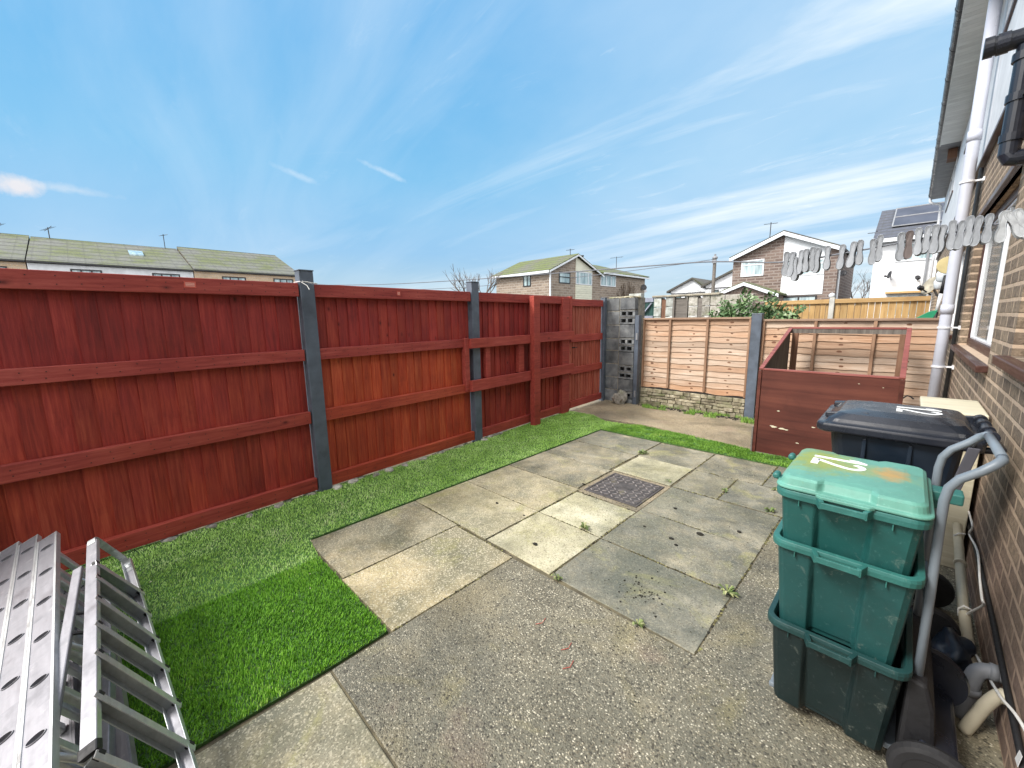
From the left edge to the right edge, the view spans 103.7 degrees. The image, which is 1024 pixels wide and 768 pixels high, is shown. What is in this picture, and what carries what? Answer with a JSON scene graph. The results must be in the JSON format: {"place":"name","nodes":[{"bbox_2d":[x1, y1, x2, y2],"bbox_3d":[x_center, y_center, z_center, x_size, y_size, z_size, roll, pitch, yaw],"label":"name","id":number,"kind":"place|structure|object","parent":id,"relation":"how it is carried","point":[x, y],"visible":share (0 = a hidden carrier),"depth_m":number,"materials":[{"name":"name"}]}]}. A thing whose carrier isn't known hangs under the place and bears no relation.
{"place":"outdoors","nodes":[
{"label":"outdoors","id":0,"kind":"place"},
{"bbox_2d":[150,413,781,767],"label":"yard soil","id":1,"kind":"structure","parent":0,"point":[207,745],"depth_m":2.45,"materials":[{"name":"soil"}]},
{"bbox_2d":[121,556,387,767],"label":"artificial grass mat","id":2,"kind":"object","parent":1,"relation":"on","point":[290,631],"visible":0.68,"depth_m":2.00,"materials":[{"name":"plastic"}]},
{"bbox_2d":[176,673,393,767],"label":"paving slab","id":3,"kind":"structure","parent":1,"relation":"on","point":[319,723],"depth_m":1.56,"materials":[{"name":"concrete"}]},
{"bbox_2d":[0,531,137,767],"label":"extension ladder","id":4,"kind":"object","parent":3,"relation":"on","point":[36,731],"visible":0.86,"depth_m":1.53,"materials":[{"name":"metal"}]},
{"bbox_2d":[58,537,198,767],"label":"step ladder","id":5,"kind":"object","parent":4,"relation":"on","point":[105,714],"visible":0.98,"depth_m":1.51,"materials":[{"name":"metal"}]},
{"bbox_2d":[0,268,573,570],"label":"red fence","id":6,"kind":"object","parent":1,"relation":"on","point":[136,411],"visible":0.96,"depth_m":3.20,"materials":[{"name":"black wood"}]},
{"bbox_2d":[293,221,1008,289],"bbox_3d":[-0.331,-0.586,2.124,4.334,0.209,0.175,8,13,44],"label":"clothes line","id":7,"kind":"object","parent":6,"relation":"attached to","point":[642,266],"visible":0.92,"depth_m":1.33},
{"bbox_2d":[781,251,789,275],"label":"clothes peg","id":8,"kind":"object","parent":7,"relation":"hanging from","point":[785,263],"visible":1,"depth_m":1.06,"materials":[{"name":"plastic"}]},
{"bbox_2d":[786,252,796,276],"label":"clothes peg","id":9,"kind":"object","parent":7,"relation":"hanging from","point":[789,270],"visible":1,"depth_m":1.05,"materials":[{"name":"plastic"}]},
{"bbox_2d":[790,257,798,280],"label":"clothes peg","id":10,"kind":"object","parent":7,"relation":"hanging from","point":[794,277],"visible":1,"depth_m":1.05,"materials":[{"name":"plastic"}]},
{"bbox_2d":[795,250,803,274],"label":"clothes peg","id":11,"kind":"object","parent":7,"relation":"hanging from","point":[800,263],"visible":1,"depth_m":1.04,"materials":[{"name":"plastic"}]},
{"bbox_2d":[802,249,809,271],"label":"clothes peg","id":12,"kind":"object","parent":7,"relation":"hanging from","point":[806,255],"visible":1,"depth_m":1.03,"materials":[{"name":"plastic"}]},
{"bbox_2d":[808,247,815,270],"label":"clothes peg","id":13,"kind":"object","parent":7,"relation":"hanging from","point":[812,255],"visible":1,"depth_m":1.02,"materials":[{"name":"plastic"}]},
{"bbox_2d":[811,247,821,272],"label":"clothes peg","id":14,"kind":"object","parent":7,"relation":"hanging from","point":[817,266],"visible":1,"depth_m":1.02,"materials":[{"name":"plastic"}]},
{"bbox_2d":[823,246,830,270],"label":"clothes peg","id":15,"kind":"object","parent":7,"relation":"hanging from","point":[826,264],"visible":1,"depth_m":1.00,"materials":[{"name":"plastic"}]},
{"bbox_2d":[836,244,845,269],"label":"clothes peg","id":16,"kind":"object","parent":7,"relation":"hanging from","point":[840,263],"visible":1,"depth_m":0.98,"materials":[{"name":"plastic"}]},
{"bbox_2d":[846,241,856,268],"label":"clothes peg","id":17,"kind":"object","parent":7,"relation":"hanging from","point":[850,262],"visible":1,"depth_m":0.97,"materials":[{"name":"plastic"}]},
{"bbox_2d":[855,239,863,264],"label":"clothes peg","id":18,"kind":"object","parent":7,"relation":"hanging from","point":[859,255],"visible":1,"depth_m":0.96,"materials":[{"name":"plastic"}]},
{"bbox_2d":[868,238,876,264],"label":"clothes peg","id":19,"kind":"object","parent":7,"relation":"hanging from","point":[873,243],"visible":1,"depth_m":0.94,"materials":[{"name":"plastic"}]},
{"bbox_2d":[874,235,883,261],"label":"clothes peg","id":20,"kind":"object","parent":7,"relation":"hanging from","point":[878,250],"visible":1,"depth_m":0.94,"materials":[{"name":"plastic"}]},
{"bbox_2d":[895,232,905,260],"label":"clothes peg","id":21,"kind":"object","parent":7,"relation":"hanging from","point":[901,236],"visible":1,"depth_m":0.91,"materials":[{"name":"plastic"}]},
{"bbox_2d":[903,230,913,259],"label":"clothes peg","id":22,"kind":"object","parent":7,"relation":"hanging from","point":[907,253],"visible":1,"depth_m":0.90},
{"bbox_2d":[912,227,923,255],"bbox_3d":[0.902,-0.315,0.893,0.021,0.061,0.015,-5,7,-38],"label":"clothes peg","id":23,"kind":"object","parent":7,"relation":"hanging from","point":[917,247],"visible":1,"depth_m":0.89,"materials":[{"name":"plastic"}]},
{"bbox_2d":[921,225,931,254],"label":"clothes peg","id":24,"kind":"object","parent":7,"relation":"hanging from","point":[927,235],"visible":1,"depth_m":0.88,"materials":[{"name":"plastic"}]},
{"bbox_2d":[928,224,939,254],"bbox_3d":[0.920,-0.315,0.876,0.021,0.062,0.016,-13,14,-42],"label":"clothes peg","id":25,"kind":"object","parent":7,"relation":"hanging from","point":[933,247],"visible":1,"depth_m":0.87,"materials":[{"name":"plastic"}]},
{"bbox_2d":[936,224,947,252],"bbox_3d":[0.929,-0.314,0.870,0.020,0.059,0.015,-8,14,-37],"label":"clothes peg","id":26,"kind":"object","parent":7,"relation":"hanging from","point":[941,236],"visible":1,"depth_m":0.87,"materials":[{"name":"plastic"}]},
{"bbox_2d":[946,220,956,250],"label":"clothes peg","id":27,"kind":"object","parent":7,"relation":"hanging from","point":[952,226],"visible":1,"depth_m":0.85,"materials":[{"name":"plastic"}]},
{"bbox_2d":[953,220,965,250],"bbox_3d":[0.947,-0.314,0.852,0.015,0.060,0.020,11,14,38],"label":"clothes peg","id":28,"kind":"object","parent":7,"relation":"hanging from","point":[960,230],"visible":1,"depth_m":0.85,"materials":[{"name":"plastic"}]},
{"bbox_2d":[962,215,974,246],"bbox_3d":[0.955,-0.319,0.841,0.021,0.062,0.016,-11,13,-39],"label":"clothes peg","id":29,"kind":"object","parent":7,"relation":"hanging from","point":[970,220],"visible":1,"depth_m":0.84,"materials":[{"name":"plastic"}]},
{"bbox_2d":[969,216,983,246],"bbox_3d":[0.962,-0.316,0.833,0.015,0.061,0.021,12,19,42],"label":"clothes peg","id":30,"kind":"object","parent":7,"relation":"hanging from","point":[978,223],"visible":1,"depth_m":0.83,"materials":[{"name":"plastic"}]},
{"bbox_2d":[979,213,994,244],"bbox_3d":[0.972,-0.317,0.823,0.015,0.059,0.020,9,12,38],"label":"clothes peg","id":31,"kind":"object","parent":7,"relation":"hanging from","point":[986,235],"visible":1,"depth_m":0.82,"materials":[{"name":"plastic"}]},
{"bbox_2d":[992,210,1009,243],"bbox_3d":[0.988,-0.316,0.811,0.016,0.063,0.021,9,15,40],"label":"clothes peg","id":32,"kind":"object","parent":7,"relation":"hanging from","point":[1000,235],"visible":1,"depth_m":0.81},
{"bbox_2d":[1004,210,1023,238],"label":"clothes peg","id":33,"kind":"object","parent":7,"relation":"hanging from","point":[1014,223],"visible":1,"depth_m":0.80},
{"bbox_2d":[1013,208,1023,239],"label":"clothes peg","id":34,"kind":"object","parent":7,"relation":"hanging from","point":[1019,214],"visible":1,"depth_m":0.79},
{"bbox_2d":[65,410,629,636],"bbox_3d":[-0.780,0.930,4.212,1.336,0.036,6.414,8,13,44],"label":"artificial grass strip","id":35,"kind":"object","parent":1,"relation":"on","point":[183,572],"visible":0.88,"depth_m":3.18,"materials":[{"name":"plastic"}]},
{"bbox_2d":[160,534,177,542],"bbox_3d":[-2.550,1.159,3.000,0.085,0.054,0.109,3,10,24],"label":"stone","id":36,"kind":"object","parent":35,"relation":"on","point":[171,538],"visible":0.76,"depth_m":2.97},
{"bbox_2d":[311,430,786,653],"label":"paving slabs","id":37,"kind":"structure","parent":1,"relation":"on","point":[394,592],"depth_m":2.98,"materials":[{"name":"concrete"}]},
{"bbox_2d":[344,435,784,653],"bbox_3d":[1.115,1.073,3.194,3.383,0.027,4.019,8,13,44],"label":"joint moss","id":38,"kind":"object","parent":37,"relation":"on","point":[713,625],"visible":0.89,"depth_m":3.06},
{"bbox_2d":[349,440,779,709],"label":"patio crumbs","id":39,"kind":"object","parent":37,"relation":"on","point":[708,632],"visible":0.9,"depth_m":2.50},
{"bbox_2d":[578,471,669,511],"bbox_3d":[1.054,1.000,3.794,0.610,0.045,0.670,8,13,44],"label":"manhole cover","id":40,"kind":"object","parent":37,"relation":"in","point":[624,490],"visible":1,"depth_m":3.75,"materials":[{"name":"grey metal"}]},
{"bbox_2d":[718,584,739,597],"bbox_3d":[1.255,1.200,2.329,0.104,0.040,0.099,1,9,9],"label":"weed","id":41,"kind":"object","parent":37,"relation":"on","point":[730,591],"visible":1,"depth_m":2.33,"materials":[{"name":"green plant"}]},
{"bbox_2d":[599,298,606,400],"bbox_3d":[1.718,-0.616,7.612,0.098,1.995,0.083,7,12,41],"label":"gate post","id":42,"kind":"object","parent":1,"relation":"on","point":[603,345],"visible":0.79,"depth_m":7.57,"materials":[{"name":"paint"}]},
{"bbox_2d":[569,299,602,407],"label":"garden gate","id":43,"kind":"structure","parent":42,"relation":"attached to","point":[584,358],"depth_m":7.15,"materials":[{"name":"red wood"}]},
{"bbox_2d":[632,315,641,404],"bbox_3d":[2.258,-0.400,7.275,0.081,1.662,0.111,8,13,44],"label":"panel post","id":44,"kind":"object","parent":1,"relation":"on","point":[636,367],"visible":0.83,"depth_m":7.24,"materials":[{"name":"paint"}]},
{"bbox_2d":[570,399,753,448],"bbox_3d":[2.975,0.619,5.967,4.720,0.054,2.000,8,13,44],"label":"concrete strip","id":45,"kind":"object","parent":1,"relation":"on","point":[731,431],"visible":0.26,"depth_m":6.17,"materials":[{"name":"concrete"}]},
{"bbox_2d":[612,389,626,403],"bbox_3d":[1.986,0.270,7.451,0.228,0.351,0.234,-5,10,-26],"label":"broken block","id":46,"kind":"object","parent":45,"relation":"on","point":[620,397],"depth_m":7.38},
{"bbox_2d":[605,296,644,403],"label":"block pillar","id":47,"kind":"structure","parent":45,"relation":"on","point":[622,311],"depth_m":7.44,"materials":[{"name":"grey concrete"}]},
{"bbox_2d":[640,386,744,417],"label":"stone wall","id":48,"kind":"structure","parent":45,"relation":"on","point":[732,406],"depth_m":6.76,"materials":[{"name":"stone"}]},
{"bbox_2d":[641,317,751,397],"bbox_3d":[2.998,-0.480,6.724,1.720,1.244,0.085,8,13,44],"label":"lap fence panel","id":49,"kind":"object","parent":48,"relation":"on","point":[709,355],"visible":1,"depth_m":6.64,"materials":[{"name":"brown wood"}]},
{"bbox_2d":[638,404,752,422],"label":"wall foot grit","id":50,"kind":"structure","parent":45,"relation":"on","point":[700,413],"depth_m":6.60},
{"bbox_2d":[641,403,753,423],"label":"wall foot grass","id":51,"kind":"structure","parent":45,"relation":"on","point":[709,414],"depth_m":6.56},
{"bbox_2d":[750,327,913,457],"bbox_3d":[3.751,0.080,4.675,1.291,1.432,1.444,8,13,44],"label":"plywood crate","id":52,"kind":"object","parent":45,"relation":"on","point":[793,404],"visible":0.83,"depth_m":4.40,"materials":[{"name":"brown wood"}]},
{"bbox_2d":[603,424,792,467],"bbox_3d":[2.659,0.778,4.807,3.313,0.046,0.575,8,13,44],"label":"grass strip","id":53,"kind":"object","parent":1,"relation":"on","point":[678,439],"visible":0.65,"depth_m":5.03,"materials":[{"name":"plant"}]},
{"bbox_2d":[744,313,764,419],"bbox_3d":[3.668,-0.230,6.106,0.145,1.663,0.130,8,13,44],"label":"fence post","id":54,"kind":"object","parent":1,"relation":"on","point":[753,359],"visible":0.77,"depth_m":6.05,"materials":[{"name":"paint"}]},
{"bbox_3d":[4.439,0.517,5.557,1.880,0.344,0.183,8,13,44],"label":"low stone wall","id":55,"kind":"object","parent":1,"relation":"on","visible":0},
{"bbox_2d":[759,318,938,405],"bbox_3d":[4.400,-0.254,5.413,1.855,1.237,0.085,8,13,44],"label":"lap fence panel","id":56,"kind":"object","parent":55,"relation":"on","point":[870,354],"visible":0.35,"depth_m":5.22,"materials":[{"name":"brown wood"}]},
{"bbox_2d":[0,0,956,307],"label":"sky","id":57,"kind":"structure","parent":0,"point":[348,142],"materials":[{"name":"blue"}]},
{"bbox_2d":[332,519,1003,767],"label":"pebble concrete path","id":58,"kind":"structure","parent":0,"point":[430,688],"depth_m":1.74,"materials":[{"name":"concrete"}]},
{"bbox_2d":[769,432,1008,767],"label":"box trolley","id":59,"kind":"object","parent":58,"relation":"on","point":[933,692],"visible":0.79,"depth_m":1.35,"materials":[{"name":"metal"}]},
{"bbox_2d":[768,589,912,750],"bbox_3d":[1.299,1.085,1.621,0.417,0.370,0.508,8,13,44],"label":"recycling box","id":60,"kind":"object","parent":59,"relation":"on","point":[854,694],"visible":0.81,"depth_m":1.47,"materials":[{"name":"plastic"}]},
{"bbox_2d":[773,520,925,665],"bbox_3d":[1.286,0.753,1.567,0.417,0.367,0.508,8,13,44],"label":"recycling box","id":61,"kind":"object","parent":60,"relation":"on","point":[860,607],"visible":0.73,"depth_m":1.42,"materials":[{"name":"plastic"}]},
{"bbox_2d":[773,448,964,575],"bbox_3d":[1.305,0.533,1.517,0.521,0.416,0.509,8,13,44],"label":"recycling box","id":62,"kind":"object","parent":61,"relation":"on","point":[881,514],"visible":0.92,"depth_m":1.41,"materials":[{"name":"plastic"}]},
{"bbox_2d":[816,400,1006,639],"bbox_3d":[1.999,0.676,2.125,0.644,1.117,0.585,8,13,44],"label":"wheelie bin","id":63,"kind":"object","parent":58,"relation":"on","point":[922,437],"visible":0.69,"depth_m":1.91,"materials":[{"name":"black plastic"}]},
{"bbox_2d":[954,444,988,489],"bbox_3d":[1.952,0.356,1.703,0.123,0.212,0.048,1,9,9],"label":"grey board","id":64,"kind":"object","parent":63,"relation":"hanging from","point":[969,459],"visible":0.6,"depth_m":1.69,"materials":[{"name":"plastic"}]},
{"bbox_2d":[931,627,976,671],"bbox_3d":[1.966,1.211,1.803,0.156,0.201,0.257,8,13,44],"label":"rubbish bag","id":65,"kind":"object","parent":58,"relation":"on","point":[955,647],"visible":0.62,"depth_m":1.77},
{"bbox_2d":[920,396,988,568],"bbox_3d":[2.871,0.627,2.703,0.280,0.998,0.560,8,13,44],"label":"cream cabinet","id":66,"kind":"object","parent":58,"relation":"on","point":[958,514],"visible":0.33,"depth_m":2.52,"materials":[{"name":"paint"}]},
{"bbox_2d":[924,141,961,311],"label":"terraced house","id":67,"kind":"structure","parent":0,"point":[944,169],"depth_m":9.83,"materials":[{"name":"brick"}]},
{"bbox_2d":[936,256,948,273],"bbox_3d":[5.933,-1.618,5.467,0.230,0.230,0.028,8,13,44],"label":"satellite dish","id":68,"kind":"object","parent":67,"relation":"attached to","point":[941,265],"visible":0.46,"depth_m":5.49,"materials":[{"name":"yellow metal"}]},
{"bbox_2d":[947,153,958,203],"bbox_3d":[10.306,-4.665,9.386,0.060,0.750,2.400,8,13,44],"label":"window frame","id":69,"kind":"structure","parent":67,"relation":"in","point":[951,187],"depth_m":9.37,"materials":[{"name":"white plastic"}]},
{"bbox_2d":[936,0,1005,397],"bbox_3d":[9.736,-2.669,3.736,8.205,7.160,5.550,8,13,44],"label":"drainpipe","id":70,"kind":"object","parent":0,"point":[963,63],"depth_m":5.65,"materials":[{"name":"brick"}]},
{"bbox_2d":[917,277,938,296],"bbox_3d":[7.684,-1.776,7.362,0.392,0.363,0.293,8,13,44],"label":"satellite dish","id":71,"kind":"object","parent":70,"relation":"attached to","point":[927,287],"visible":0.81,"depth_m":7.40,"materials":[{"name":"metal"}]},
{"bbox_2d":[936,271,945,281],"bbox_3d":[6.714,-1.707,6.239,0.190,0.242,0.140,8,13,44],"label":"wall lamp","id":72,"kind":"object","parent":70,"relation":"attached to","point":[939,276],"visible":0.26,"depth_m":6.25,"materials":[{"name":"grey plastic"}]},
{"bbox_2d":[951,249,965,330],"bbox_3d":[6.403,-1.338,5.690,0.060,1.200,1.900,8,13,44],"label":"window frame","id":73,"kind":"structure","parent":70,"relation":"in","point":[963,255],"depth_m":6.31,"materials":[{"name":"white plastic"}]},
{"label":"ground","id":74,"kind":"structure","parent":0,"visible":0},
{"bbox_2d":[0,233,29,268],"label":"distant terrace","id":75,"kind":"structure","parent":74,"relation":"on","point":[13,250],"depth_m":22.14,"materials":[{"name":"beige brick"}]},
{"bbox_2d":[26,236,193,277],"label":"distant terrace","id":76,"kind":"structure","parent":74,"relation":"on","point":[51,254],"depth_m":24.78,"materials":[{"name":"white paint"}]},
{"bbox_2d":[70,269,101,272],"bbox_3d":[-24.363,-6.300,23.048,0.090,0.500,1.260,8,13,44],"label":"window","id":77,"kind":"structure","parent":76,"relation":"in","point":[71,270],"depth_m":22.96,"materials":[{"name":"grey glass"}]},
{"bbox_2d":[152,273,179,276],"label":"window","id":78,"kind":"structure","parent":76,"relation":"in","point":[153,274],"depth_m":25.45,"materials":[{"name":"grey glass"}]},
{"bbox_2d":[177,247,294,282],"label":"distant terrace","id":79,"kind":"structure","parent":74,"relation":"on","point":[215,264],"depth_m":29.60,"materials":[{"name":"beige brick"}]},
{"bbox_2d":[222,276,245,279],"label":"window","id":80,"kind":"structure","parent":79,"relation":"in","point":[223,277],"depth_m":28.01,"materials":[{"name":"grey glass"}]},
{"bbox_2d":[273,278,292,282],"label":"window","id":81,"kind":"structure","parent":79,"relation":"in","point":[274,279],"depth_m":30.19,"materials":[{"name":"grey glass"}]},
{"bbox_2d":[445,264,503,292],"bbox_3d":[-2.498,-5.067,25.950,3.735,4.862,3.971,-2,9,-6],"label":"bare tree","id":82,"kind":"object","parent":74,"relation":"on","point":[490,282],"visible":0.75,"depth_m":24.81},
{"bbox_2d":[492,253,649,299],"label":"corner house","id":83,"kind":"structure","parent":74,"relation":"on","point":[596,286],"depth_m":30.43,"materials":[{"name":"brick"}]},
{"bbox_2d":[523,276,530,286],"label":"window","id":84,"kind":"structure","parent":83,"relation":"in","point":[526,279],"depth_m":29.39,"materials":[{"name":"grey glass"}]},
{"bbox_2d":[559,273,569,283],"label":"window","id":85,"kind":"structure","parent":83,"relation":"in","point":[564,278],"depth_m":29.08,"materials":[{"name":"grey glass"}]},
{"bbox_2d":[576,272,591,285],"bbox_3d":[5.499,-8.077,30.788,0.090,0.950,2.150,8,13,44],"label":"window","id":86,"kind":"structure","parent":83,"relation":"in","point":[587,280],"depth_m":30.77,"materials":[{"name":"white glass"}]},
{"bbox_2d":[600,275,615,286],"bbox_3d":[7.947,-8.524,33.249,0.090,0.900,2.350,8,13,44],"label":"window","id":87,"kind":"structure","parent":83,"relation":"in","point":[610,281],"depth_m":33.24,"materials":[{"name":"white glass"}]},
{"bbox_2d":[652,292,723,317],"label":"white block wall","id":88,"kind":"structure","parent":74,"relation":"on","point":[665,306],"depth_m":9.54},
{"bbox_2d":[645,298,655,317],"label":"green gate","id":89,"kind":"structure","parent":88,"relation":"attached to","point":[649,307],"depth_m":9.81,"materials":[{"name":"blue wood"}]},
{"bbox_2d":[672,297,688,317],"bbox_3d":[3.922,-1.015,9.451,0.340,2.020,0.080,8,13,44],"label":"slat panel","id":90,"kind":"object","parent":88,"relation":"attached to","point":[680,308],"visible":0.27,"depth_m":9.34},
{"bbox_2d":[666,277,710,316],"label":"distant house","id":91,"kind":"structure","parent":74,"relation":"on","point":[686,285],"depth_m":43.27,"materials":[{"name":"white paint"}]},
{"bbox_2d":[711,254,717,292],"bbox_3d":[12.611,-5.415,25.297,0.320,5.300,0.304,8,13,44],"label":"utility pole","id":92,"kind":"object","parent":74,"relation":"on","point":[714,257],"visible":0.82,"depth_m":24.99,"materials":[{"name":"grey"}]},
{"bbox_2d":[436,259,712,288],"bbox_3d":[1.116,-8.166,31.046,25.998,0.829,0.041,4,11,28],"label":"overhead wire","id":93,"kind":"object","parent":92,"relation":"attached to","point":[602,274],"visible":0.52,"depth_m":27.68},
{"bbox_2d":[701,269,732,292],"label":"distant house","id":94,"kind":"structure","parent":74,"relation":"on","point":[725,279],"depth_m":39.95,"materials":[{"name":"white paint"}]},
{"bbox_2d":[688,294,755,317],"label":"mottled wall","id":95,"kind":"structure","parent":74,"relation":"on","point":[701,307],"depth_m":8.89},
{"bbox_2d":[708,287,807,318],"bbox_3d":[4.680,-0.824,7.862,1.704,2.141,0.797,8,13,44],"label":"evergreen bush","id":96,"kind":"object","parent":74,"relation":"on","point":[769,311],"visible":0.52,"depth_m":7.66,"materials":[{"name":"green plant"}]},
{"bbox_2d":[710,230,853,318],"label":"gable house","id":97,"kind":"structure","parent":74,"relation":"on","point":[759,280],"depth_m":22.18,"materials":[{"name":"brown brick"}]},
{"bbox_2d":[740,259,764,276],"bbox_3d":[13.942,-6.722,23.320,1.170,0.920,0.090,8,13,44],"label":"window","id":98,"kind":"structure","parent":97,"relation":"in","point":[747,269],"depth_m":23.29,"materials":[{"name":"white glass"}]},
{"bbox_2d":[783,295,816,309],"bbox_3d":[15.643,-4.346,22.055,1.660,0.950,0.090,8,13,44],"label":"window","id":99,"kind":"structure","parent":97,"relation":"in","point":[809,297],"depth_m":21.90,"materials":[{"name":"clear glass"}]},
{"bbox_2d":[782,258,823,276],"bbox_3d":[15.685,-6.265,21.669,1.860,0.820,0.090,8,13,44],"label":"window","id":100,"kind":"structure","parent":97,"relation":"in","point":[821,271],"depth_m":21.23,"materials":[{"name":"clear glass"}]},
{"bbox_2d":[827,297,835,318],"bbox_3d":[6.521,-0.820,8.310,0.086,1.925,0.120,8,13,44],"label":"concrete post","id":101,"kind":"object","parent":74,"relation":"on","point":[831,308],"visible":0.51,"depth_m":8.15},
{"bbox_2d":[765,299,829,318],"bbox_3d":[6.080,-0.956,8.716,1.130,1.675,0.090,8,13,44],"label":"closeboard fence","id":102,"kind":"object","parent":101,"relation":"attached to","point":[817,311],"visible":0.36,"depth_m":8.42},
{"bbox_2d":[833,296,930,318],"bbox_3d":[7.031,-0.819,7.796,1.350,1.675,0.090,8,13,44],"label":"closeboard fence","id":103,"kind":"object","parent":101,"relation":"attached to","point":[864,308],"visible":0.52,"depth_m":7.64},
{"bbox_2d":[850,272,871,304],"bbox_3d":[25.812,-6.079,30.040,3.350,4.672,3.234,8,13,44],"label":"bare tree","id":104,"kind":"object","parent":74,"relation":"on","point":[867,290],"visible":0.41,"depth_m":29.41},
{"bbox_2d":[867,201,944,317],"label":"white house","id":105,"kind":"structure","parent":74,"relation":"on","point":[891,226],"depth_m":18.20,"materials":[{"name":"paint"}]},
{"bbox_2d":[887,293,930,315],"bbox_3d":[17.691,-3.539,18.032,1.400,1.000,0.090,8,13,44],"label":"window","id":106,"kind":"structure","parent":105,"relation":"in","point":[913,294],"depth_m":18.03,"materials":[{"name":"glass"}]},
{"bbox_2d":[895,242,931,261],"bbox_3d":[17.681,-5.815,17.633,1.230,0.780,0.090,8,13,44],"label":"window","id":107,"kind":"structure","parent":105,"relation":"in","point":[922,257],"depth_m":17.62,"materials":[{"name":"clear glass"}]},
{"bbox_2d":[917,275,945,317],"bbox_3d":[5.439,-0.379,5.343,0.257,2.053,0.060,8,13,44],"label":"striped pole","id":108,"kind":"object","parent":74,"relation":"on","point":[932,314],"visible":0.34,"depth_m":5.17,"materials":[{"name":"plastic"}]},
{"bbox_2d":[927,0,1023,767],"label":"terraced house","id":109,"kind":"structure","parent":74,"relation":"on","point":[985,367],"depth_m":2.36,"materials":[{"name":"brick"}]},
{"bbox_2d":[967,184,1019,357],"bbox_3d":[4.090,-0.892,3.379,0.070,1.260,2.400,8,13,44],"label":"window frame","id":110,"kind":"structure","parent":109,"relation":"in","point":[993,256],"depth_m":3.68,"materials":[{"name":"white plastic"}]},
{"bbox_2d":[1015,750,1022,766],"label":"paper scrap","id":111,"kind":"object","parent":109,"relation":"attached to","point":[1018,757],"visible":1,"depth_m":1.24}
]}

